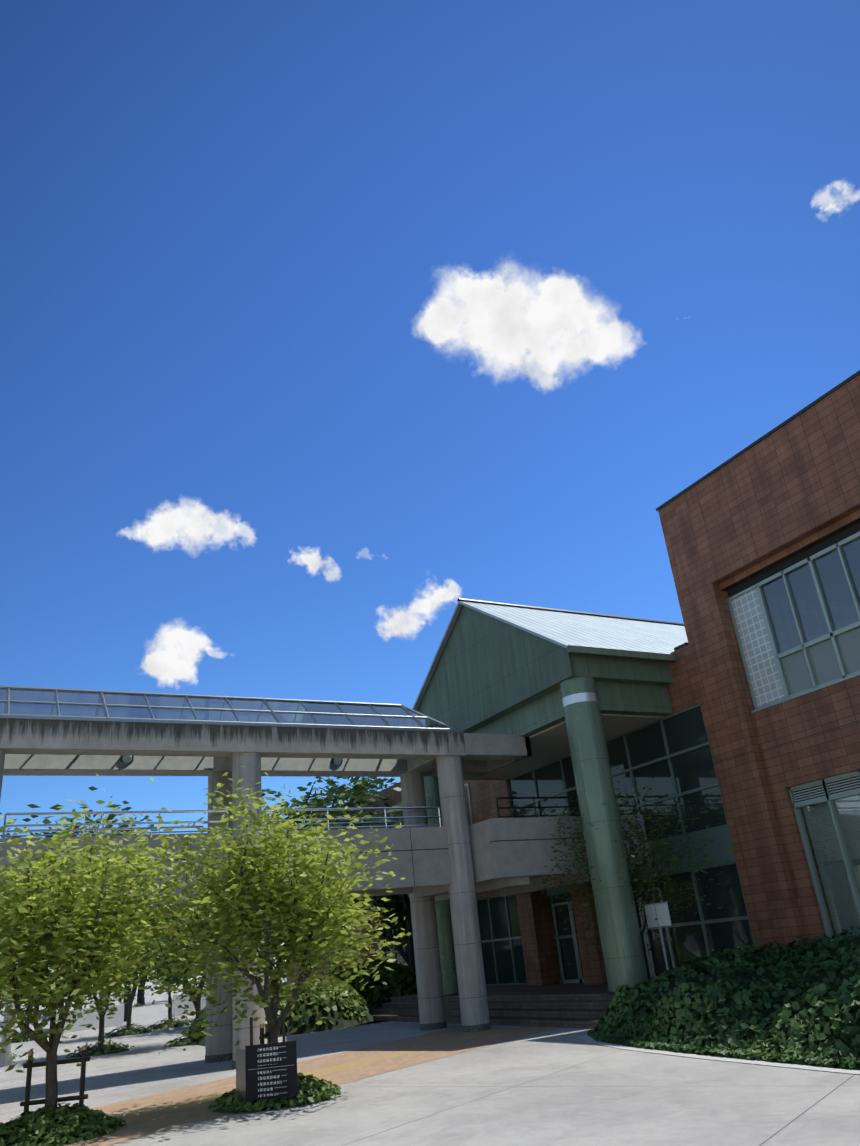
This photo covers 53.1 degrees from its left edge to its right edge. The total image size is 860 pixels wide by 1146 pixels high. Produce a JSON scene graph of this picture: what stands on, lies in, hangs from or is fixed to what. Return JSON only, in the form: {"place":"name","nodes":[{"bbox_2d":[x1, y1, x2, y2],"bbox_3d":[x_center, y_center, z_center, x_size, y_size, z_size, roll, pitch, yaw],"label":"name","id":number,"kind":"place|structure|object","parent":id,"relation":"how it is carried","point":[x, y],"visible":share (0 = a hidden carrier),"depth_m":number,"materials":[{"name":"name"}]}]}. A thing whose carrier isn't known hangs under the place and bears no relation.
{"place":"outdoors","nodes":[
{"label":"outdoors","id":0,"kind":"place"},
{"bbox_2d":[0,962,17,1066],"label":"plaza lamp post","id":1,"kind":"object","parent":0,"point":[6,1059],"visible":0.17,"depth_m":23.87,"materials":[{"name":"grey"}]},
{"bbox_2d":[0,973,859,1145],"bbox_3d":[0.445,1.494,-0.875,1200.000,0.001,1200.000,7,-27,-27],"label":"plaza ground","id":2,"kind":"structure","parent":0,"point":[559,1086],"depth_m":10.85,"materials":[{"name":"grey concrete"}]},
{"bbox_2d":[0,955,28,1011],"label":"tree","id":3,"kind":"object","parent":2,"relation":"on","point":[6,988],"depth_m":27.11,"materials":[{"name":"green plant"}]},
{"bbox_2d":[11,1035,33,1042],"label":"plants","id":4,"kind":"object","parent":2,"relation":"on","point":[18,1040],"depth_m":35.14,"materials":[{"name":"brown"}]},
{"bbox_2d":[0,1032,47,1043],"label":"ivy","id":5,"kind":"object","parent":4,"relation":"on","point":[21,1037],"visible":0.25,"depth_m":35.29,"materials":[{"name":"green plant"}]},
{"bbox_2d":[0,953,68,1033],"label":"tree","id":6,"kind":"object","parent":2,"relation":"on","point":[32,981],"depth_m":35.84,"materials":[{"name":"green plant"}]},
{"bbox_2d":[0,813,71,933],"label":"tree","id":7,"kind":"object","parent":2,"relation":"on","point":[27,820],"depth_m":52.01,"materials":[{"name":"green plant"}]},
{"bbox_2d":[20,1045,89,1111],"bbox_3d":[-5.090,7.047,11.670,0.880,1.050,0.064,-4,-24,-5],"label":"tree stake","id":8,"kind":"object","parent":2,"relation":"on","point":[30,1065],"visible":0.62,"depth_m":11.71,"materials":[{"name":"brown wood"}]},
{"bbox_2d":[0,1102,125,1145],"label":"ivy bed","id":9,"kind":"object","parent":2,"relation":"on","point":[38,1122],"visible":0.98,"depth_m":11.06,"materials":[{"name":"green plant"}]},
{"bbox_2d":[27,786,136,1007],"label":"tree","id":10,"kind":"object","parent":2,"relation":"on","point":[88,820],"depth_m":70.27,"materials":[{"name":"green plant"}]},
{"bbox_2d":[65,1039,133,1057],"bbox_3d":[-9.539,13.708,24.892,1.909,0.396,1.953,7,-27,-27],"label":"ivy","id":11,"kind":"object","parent":2,"relation":"on","point":[126,1046],"visible":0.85,"depth_m":24.59,"materials":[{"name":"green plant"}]},
{"bbox_2d":[62,924,149,1044],"bbox_3d":[-9.669,12.039,25.566,3.273,4.051,4.397,7,-27,-27],"label":"tree","id":12,"kind":"object","parent":2,"relation":"on","point":[119,983],"depth_m":25.15,"materials":[{"name":"green plant"}]},
{"bbox_2d":[0,773,233,1117],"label":"tree","id":13,"kind":"object","parent":2,"relation":"on","point":[79,926],"depth_m":11.97,"materials":[{"name":"green plant"}]},
{"bbox_2d":[85,917,170,1027],"bbox_3d":[-11.903,15.466,33.297,4.062,4.444,5.379,7,-27,-27],"label":"tree","id":14,"kind":"object","parent":2,"relation":"on","point":[140,970],"depth_m":33.09,"materials":[{"name":"green plant"}]},
{"bbox_2d":[104,1023,153,1037],"bbox_3d":[-11.481,17.399,32.769,1.914,0.393,1.908,7,-27,-27],"label":"ivy","id":15,"kind":"object","parent":2,"relation":"on","point":[124,1027],"visible":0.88,"depth_m":32.57,"materials":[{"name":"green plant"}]},
{"bbox_2d":[56,994,205,1032],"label":"campus blocks","id":16,"kind":"structure","parent":2,"relation":"on","point":[116,1020],"depth_m":39.93,"materials":[{"name":"grey concrete"}]},
{"bbox_2d":[92,807,172,1021],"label":"tree","id":17,"kind":"object","parent":2,"relation":"on","point":[124,826],"depth_m":47.64,"materials":[{"name":"green plant"}]},
{"bbox_2d":[137,913,186,1004],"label":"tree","id":18,"kind":"object","parent":2,"relation":"on","point":[140,998],"depth_m":71.96,"materials":[{"name":"plant"}]},
{"bbox_2d":[148,1017,190,1029],"bbox_3d":[-10.501,18.202,34.861,1.904,0.410,1.923,7,-27,-27],"label":"ivy","id":19,"kind":"object","parent":2,"relation":"on","point":[163,1020],"visible":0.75,"depth_m":34.48,"materials":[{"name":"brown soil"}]},
{"bbox_2d":[145,915,198,1020],"bbox_3d":[-10.883,16.509,35.865,3.117,4.415,4.002,7,-27,-27],"label":"tree","id":20,"kind":"object","parent":2,"relation":"on","point":[157,977],"depth_m":35.16,"materials":[{"name":"green plant"}]},
{"bbox_2d":[168,1036,195,1046],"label":"plants","id":21,"kind":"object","parent":2,"relation":"on","point":[183,1040],"depth_m":24.55,"materials":[{"name":"brown"}]},
{"bbox_2d":[165,1031,197,1047],"bbox_3d":[-6.778,13.505,25.097,1.931,0.391,1.917,7,-27,-27],"label":"ivy","id":22,"kind":"object","parent":21,"relation":"on","point":[176,1039],"visible":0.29,"depth_m":24.73,"materials":[{"name":"green plant"}]},
{"bbox_2d":[107,910,265,1026],"bbox_3d":[-7.169,11.593,26.587,5.623,5.212,5.226,7,-27,-27],"label":"tree","id":23,"kind":"object","parent":2,"relation":"on","point":[163,965],"depth_m":25.40,"materials":[{"name":"green plant"}]},
{"bbox_2d":[112,766,410,1055],"bbox_3d":[-2.513,5.514,13.455,4.693,4.852,4.281,7,-27,-27],"label":"tree","id":24,"kind":"object","parent":2,"relation":"on","point":[309,886],"depth_m":13.08,"materials":[{"name":"green plant"}]},
{"bbox_2d":[259,1024,267,1043],"bbox_3d":[-2.408,7.223,12.697,0.066,1.050,0.760,-6,-24,0],"label":"tree stake","id":25,"kind":"object","parent":2,"relation":"on","point":[262,1036],"visible":0.29,"depth_m":12.57,"materials":[{"name":"brown wood"}]},
{"bbox_2d":[0,686,531,1068],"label":"covered walkway","id":26,"kind":"structure","parent":2,"relation":"on","point":[64,732],"depth_m":20.51,"materials":[{"name":"concrete"}]},
{"bbox_2d":[236,1014,297,1110],"bbox_3d":[-2.399,6.903,12.111,1.051,1.180,0.313,-16,-26,22],"label":"sign board","id":27,"kind":"object","parent":2,"relation":"on","point":[266,1071],"visible":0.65,"depth_m":12.02,"materials":[{"name":"black metal"}]},
{"bbox_2d":[219,1083,325,1111],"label":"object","id":28,"kind":"object","parent":2,"relation":"on","point":[281,1106],"visible":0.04,"depth_m":11.92,"materials":[{"name":"brown"}]},
{"bbox_2d":[208,1073,341,1113],"bbox_3d":[-2.247,7.510,12.579,1.908,0.434,1.955,7,-27,-27],"label":"ivy","id":29,"kind":"object","parent":28,"relation":"on","point":[232,1100],"visible":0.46,"depth_m":12.05,"materials":[{"name":"green plant"}]},
{"bbox_2d":[188,978,369,1040],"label":"hedge leaves","id":30,"kind":"object","parent":2,"relation":"on","point":[357,1002],"visible":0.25,"depth_m":25.27,"materials":[{"name":"green plant"}]},
{"bbox_2d":[175,985,387,1045],"bbox_3d":[-4.572,13.330,26.355,5.500,1.272,4.400,7,-27,-27],"label":"hedge","id":31,"kind":"object","parent":2,"relation":"on","point":[331,1015],"visible":0.25,"depth_m":24.93,"materials":[{"name":"green plant"}]},
{"bbox_2d":[62,1026,557,1145],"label":"brick paving","id":32,"kind":"structure","parent":2,"relation":"on","point":[155,1113],"depth_m":14.93,"materials":[{"name":"brick"}]},
{"bbox_2d":[262,777,395,981],"bbox_3d":[-5.138,12.980,35.825,9.568,9.729,8.232,7,-27,-27],"label":"tree","id":33,"kind":"object","parent":2,"relation":"on","point":[355,799],"depth_m":35.99,"materials":[{"name":"green plant"}]},
{"bbox_2d":[261,777,396,936],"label":"tree","id":34,"kind":"object","parent":2,"relation":"on","point":[376,781],"depth_m":43.03,"materials":[{"name":"green plant"}]},
{"bbox_2d":[315,959,416,1010],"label":"hedge leaves","id":35,"kind":"object","parent":2,"relation":"on","point":[400,972],"visible":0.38,"depth_m":29.54,"materials":[{"name":"green plant"}]},
{"bbox_2d":[322,786,415,978],"bbox_3d":[-0.815,11.663,31.445,7.337,7.795,7.124,7,-27,-27],"label":"tree","id":36,"kind":"object","parent":2,"relation":"on","point":[380,903],"depth_m":31.23,"materials":[{"name":"green plant"}]},
{"bbox_2d":[337,969,416,1013],"bbox_3d":[-2.314,14.820,30.587,5.000,1.535,4.000,7,-27,-27],"label":"hedge","id":37,"kind":"object","parent":2,"relation":"on","point":[379,1002],"visible":0.02,"depth_m":29.12,"materials":[{"name":"green plant"}]},
{"bbox_2d":[286,703,755,985],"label":"glass windows","id":38,"kind":"structure","parent":2,"relation":"on","point":[668,754],"depth_m":23.42,"materials":[{"name":"glass"}]},
{"bbox_2d":[409,796,651,901],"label":"balcony","id":39,"kind":"structure","parent":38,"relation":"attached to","point":[512,856],"depth_m":21.41,"materials":[{"name":"concrete"}]},
{"bbox_2d":[370,598,687,1028],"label":"entrance portico","id":40,"kind":"structure","parent":2,"relation":"on","point":[552,684],"depth_m":22.71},
{"bbox_2d":[580,1034,859,1073],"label":"curb","id":41,"kind":"structure","parent":2,"relation":"on","point":[587,1038],"depth_m":12.04,"materials":[{"name":"concrete"}]},
{"bbox_2d":[587,926,859,1069],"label":"ivy bed","id":42,"kind":"object","parent":2,"relation":"on","point":[771,978],"visible":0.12,"depth_m":13.17,"materials":[{"name":"green plant"}]},
{"bbox_2d":[524,742,731,979],"bbox_3d":[4.693,7.130,21.122,4.914,5.615,5.723,7,-27,-27],"label":"tree","id":43,"kind":"object","parent":42,"relation":"on","point":[644,850],"depth_m":20.61,"materials":[{"name":"green plant"}]},
{"bbox_2d":[0,0,859,997],"label":"sky","id":44,"kind":"structure","parent":0,"point":[327,327],"materials":[{"name":"blue"}]},
{"bbox_2d":[643,901,670,969],"bbox_3d":[5.252,8.378,19.371,0.080,1.770,0.760,7,-27,-27],"label":"sign","id":45,"kind":"object","parent":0,"point":[659,911],"visible":0.83,"depth_m":19.51,"materials":[{"name":"white metal"}]},
{"bbox_2d":[656,370,859,950],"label":"brick building","id":46,"kind":"structure","parent":0,"point":[762,537],"depth_m":20.03,"materials":[{"name":"brown brick"}]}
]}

